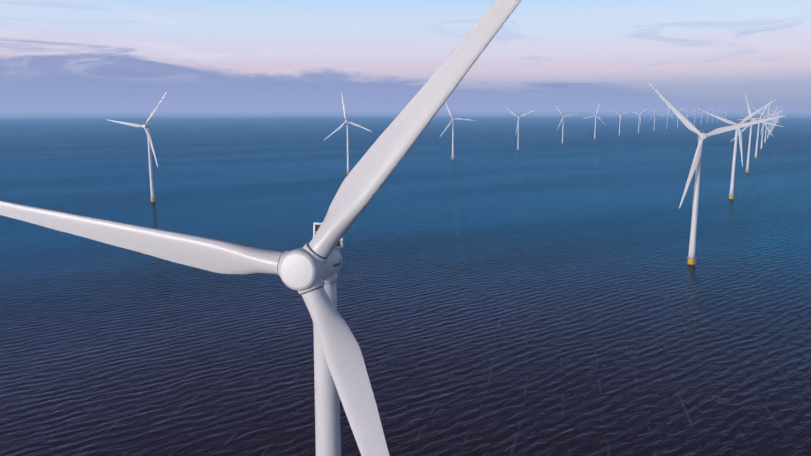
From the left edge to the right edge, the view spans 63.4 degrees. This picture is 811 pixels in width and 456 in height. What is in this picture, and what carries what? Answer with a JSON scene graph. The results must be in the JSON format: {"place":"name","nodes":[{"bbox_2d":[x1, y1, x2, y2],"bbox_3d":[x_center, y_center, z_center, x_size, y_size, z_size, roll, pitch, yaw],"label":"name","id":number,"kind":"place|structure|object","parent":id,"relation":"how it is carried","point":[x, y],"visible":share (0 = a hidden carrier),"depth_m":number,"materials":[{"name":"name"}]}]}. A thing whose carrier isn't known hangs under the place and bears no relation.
{"place":"outdoors","nodes":[
{"label":"outdoors","id":0,"kind":"place"},
{"bbox_2d":[0,118,810,455],"bbox_3d":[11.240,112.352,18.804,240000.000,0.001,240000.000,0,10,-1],"label":"sea","id":1,"kind":"structure","parent":0,"point":[542,290],"depth_m":417.69,"materials":[{"name":"liquid"}]},
{"bbox_2d":[106,92,166,201],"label":"turbine","id":2,"kind":"object","parent":1,"relation":"in","point":[146,126],"visible":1,"depth_m":821.26,"materials":[{"name":"metal"}]},
{"bbox_2d":[0,0,520,455],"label":"turbine","id":3,"kind":"object","parent":1,"relation":"in","point":[308,271],"visible":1,"depth_m":76.59,"materials":[{"name":"metal"}]},
{"bbox_2d":[324,91,371,173],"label":"turbine","id":4,"kind":"object","parent":1,"relation":"in","point":[341,126],"visible":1,"depth_m":1183.99,"materials":[{"name":"metal"}]},
{"bbox_2d":[441,102,474,159],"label":"turbine","id":5,"kind":"object","parent":1,"relation":"in","point":[453,118],"visible":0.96,"depth_m":1549.08,"materials":[{"name":"metal"}]},
{"bbox_2d":[506,107,534,149],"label":"turbine","id":6,"kind":"object","parent":1,"relation":"in","point":[518,126],"visible":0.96,"depth_m":1909.49,"materials":[{"name":"metal"}]},
{"bbox_2d":[555,105,576,143],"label":"turbine","id":7,"kind":"object","parent":1,"relation":"in","point":[563,121],"visible":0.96,"depth_m":2272.94,"materials":[{"name":"metal"}]},
{"bbox_2d":[582,103,601,138],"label":"turbine","id":8,"kind":"object","parent":1,"relation":"in","point":[595,115],"visible":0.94,"depth_m":2640.71,"materials":[{"name":"metal"}]},
{"bbox_2d":[611,109,628,135],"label":"turbine","id":9,"kind":"object","parent":1,"relation":"in","point":[620,119],"visible":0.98,"depth_m":2999.85,"materials":[{"name":"metal"}]},
{"bbox_2d":[632,108,647,132],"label":"turbine","id":10,"kind":"object","parent":1,"relation":"in","point":[639,118],"visible":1,"depth_m":3365.40,"materials":[{"name":"metal"}]},
{"bbox_2d":[649,83,783,264],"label":"turbine","id":11,"kind":"object","parent":1,"relation":"in","point":[701,137],"visible":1,"depth_m":473.86,"materials":[{"name":"metal"}]},
{"bbox_2d":[699,99,776,198],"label":"turbine","id":12,"kind":"object","parent":1,"relation":"in","point":[737,133],"visible":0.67,"depth_m":842.22,"materials":[{"name":"metal"}]},
{"bbox_2d":[738,97,772,157],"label":"turbine","id":13,"kind":"object","parent":1,"relation":"in","point":[759,117],"visible":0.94,"depth_m":1576.43,"materials":[{"name":"metal"}]},
{"bbox_2d":[731,93,782,172],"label":"turbine","id":14,"kind":"object","parent":1,"relation":"in","point":[749,146],"visible":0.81,"depth_m":1210.54,"materials":[{"name":"metal"}]},
{"bbox_2d":[751,105,784,148],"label":"turbine","id":15,"kind":"object","parent":1,"relation":"in","point":[762,130],"visible":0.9,"depth_m":1938.36,"materials":[{"name":"metal"}]},
{"bbox_2d":[758,101,779,142],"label":"turbine","id":16,"kind":"object","parent":1,"relation":"in","point":[766,124],"visible":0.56,"depth_m":2305.63,"materials":[{"name":"metal"}]},
{"bbox_2d":[765,103,780,138],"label":"turbine","id":17,"kind":"object","parent":1,"relation":"in","point":[769,122],"visible":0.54,"depth_m":2674.91,"materials":[{"name":"metal"}]},
{"bbox_2d":[0,0,810,111],"label":"sky","id":18,"kind":"structure","parent":0,"point":[56,55],"materials":[{"name":"blue"}]}
]}

